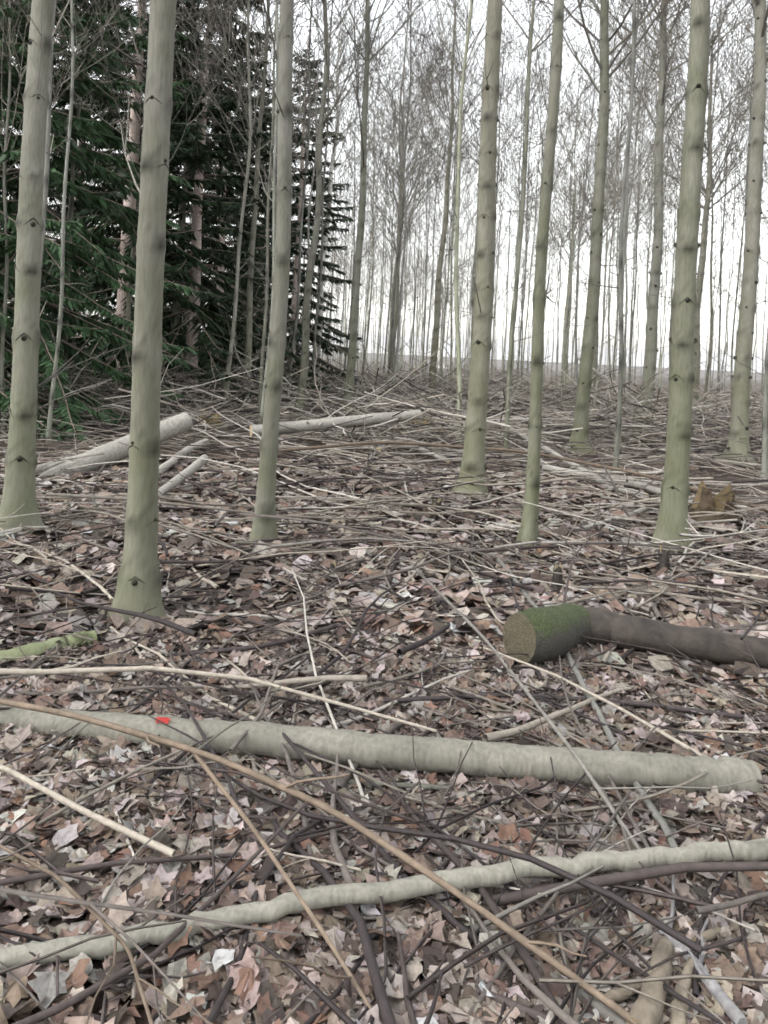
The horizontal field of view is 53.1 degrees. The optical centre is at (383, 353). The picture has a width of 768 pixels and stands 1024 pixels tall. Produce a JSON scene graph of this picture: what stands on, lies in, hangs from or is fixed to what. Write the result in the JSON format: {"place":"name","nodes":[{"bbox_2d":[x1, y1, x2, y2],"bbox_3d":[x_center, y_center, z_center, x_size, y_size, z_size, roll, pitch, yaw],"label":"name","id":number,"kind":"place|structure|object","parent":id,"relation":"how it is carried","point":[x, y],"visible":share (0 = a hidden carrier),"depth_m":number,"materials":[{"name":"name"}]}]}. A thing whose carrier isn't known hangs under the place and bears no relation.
{"place":"outdoors","nodes":[
{"label":"outdoors","id":0,"kind":"place"},
{"bbox_2d":[0,346,767,1023],"bbox_3d":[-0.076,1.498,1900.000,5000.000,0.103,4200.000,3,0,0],"label":"ground","id":1,"kind":"structure","parent":0,"point":[98,964],"depth_m":11.79,"materials":[{"name":"brown soil"}]},
{"bbox_2d":[0,0,364,442],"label":"spruce","id":2,"kind":"object","parent":1,"relation":"on","point":[88,203],"depth_m":17.82,"materials":[{"name":"green plant"}]},
{"bbox_2d":[105,31,446,381],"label":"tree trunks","id":3,"kind":"object","parent":1,"relation":"on","point":[325,238],"visible":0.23,"depth_m":27.40,"materials":[{"name":"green plant"}]},
{"bbox_2d":[35,410,693,530],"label":"fallen logs","id":4,"kind":"object","parent":1,"relation":"on","point":[170,427],"visible":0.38,"depth_m":9.16,"materials":[{"name":"grey wood"}]},
{"bbox_2d":[0,300,763,472],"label":"brash heaps","id":5,"kind":"object","parent":1,"relation":"on","point":[438,426],"visible":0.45,"depth_m":14.11,"materials":[{"name":"wood"}]},
{"bbox_2d":[0,347,763,457],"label":"brash","id":6,"kind":"object","parent":1,"relation":"on","point":[521,409],"visible":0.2,"depth_m":17.46,"materials":[{"name":"grey wood"}]},
{"bbox_2d":[0,0,767,485],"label":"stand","id":7,"kind":"object","parent":1,"relation":"on","point":[616,160],"depth_m":22.30,"materials":[{"name":"grey plant"}]},
{"bbox_2d":[0,0,767,622],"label":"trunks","id":8,"kind":"object","parent":1,"relation":"on","point":[138,586],"depth_m":6.13,"materials":[{"name":"grey plant"}]},
{"bbox_2d":[0,455,767,698],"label":"leaf litter","id":9,"kind":"object","parent":1,"relation":"on","point":[726,614],"visible":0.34,"depth_m":5.08,"materials":[{"name":"brown plant"}]},
{"bbox_2d":[584,607,767,668],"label":"dark log","id":10,"kind":"object","parent":9,"relation":"on","point":[702,643],"visible":0.85,"depth_m":3.94,"materials":[{"name":"brown wood"}]},
{"bbox_2d":[0,626,767,1023],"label":"leaf litter","id":11,"kind":"object","parent":1,"relation":"on","point":[270,992],"visible":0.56,"depth_m":2.29,"materials":[{"name":"brown plant"}]},
{"bbox_2d":[0,630,97,660],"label":"mossy branch","id":12,"kind":"object","parent":11,"relation":"on","point":[36,648],"visible":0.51,"depth_m":3.47,"materials":[{"name":"green plant"}]},
{"bbox_2d":[593,923,744,1023],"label":"broken branch pieces","id":13,"kind":"object","parent":11,"relation":"on","point":[644,1010],"visible":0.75,"depth_m":1.81,"materials":[{"name":"beige wood"}]},
{"bbox_2d":[0,384,767,697],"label":"brash","id":14,"kind":"object","parent":1,"relation":"on","point":[597,471],"visible":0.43,"depth_m":7.18,"materials":[{"name":"brown wood"}]},
{"bbox_2d":[0,455,767,1023],"bbox_3d":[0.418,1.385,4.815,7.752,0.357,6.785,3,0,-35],"label":"twigs","id":15,"kind":"object","parent":1,"relation":"on","point":[542,993],"visible":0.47,"depth_m":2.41,"materials":[{"name":"brown wood"}]},
{"bbox_2d":[0,537,767,970],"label":"fallen logs","id":16,"kind":"object","parent":1,"relation":"on","point":[480,759],"visible":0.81,"depth_m":2.69,"materials":[{"name":"grey wood"}]},
{"bbox_2d":[155,716,169,723],"bbox_3d":[-0.810,1.342,2.809,0.064,0.015,0.028,3,0,0],"label":"red paint mark","id":17,"kind":"object","parent":16,"relation":"on","point":[164,719],"visible":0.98,"depth_m":2.81,"materials":[{"name":"red paint"}]},
{"bbox_2d":[0,441,767,1023],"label":"fallen branches","id":18,"kind":"object","parent":1,"relation":"on","point":[616,1013],"visible":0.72,"depth_m":2.11,"materials":[{"name":"wood"}]},
{"bbox_2d":[193,409,741,590],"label":"stumps","id":19,"kind":"object","parent":1,"relation":"on","point":[706,499],"visible":0.38,"depth_m":7.23,"materials":[{"name":"brown wood"}]},
{"bbox_2d":[503,603,591,663],"bbox_3d":[0.864,1.412,3.916,0.573,0.280,0.270,3,0,-42],"label":"cut log","id":20,"kind":"object","parent":1,"relation":"on","point":[543,634],"visible":0.95,"depth_m":3.76,"materials":[{"name":"green wood"}]},
{"bbox_2d":[1,0,767,372],"label":"sky","id":21,"kind":"structure","parent":0,"point":[499,330],"materials":[{"name":"white"}]}
]}

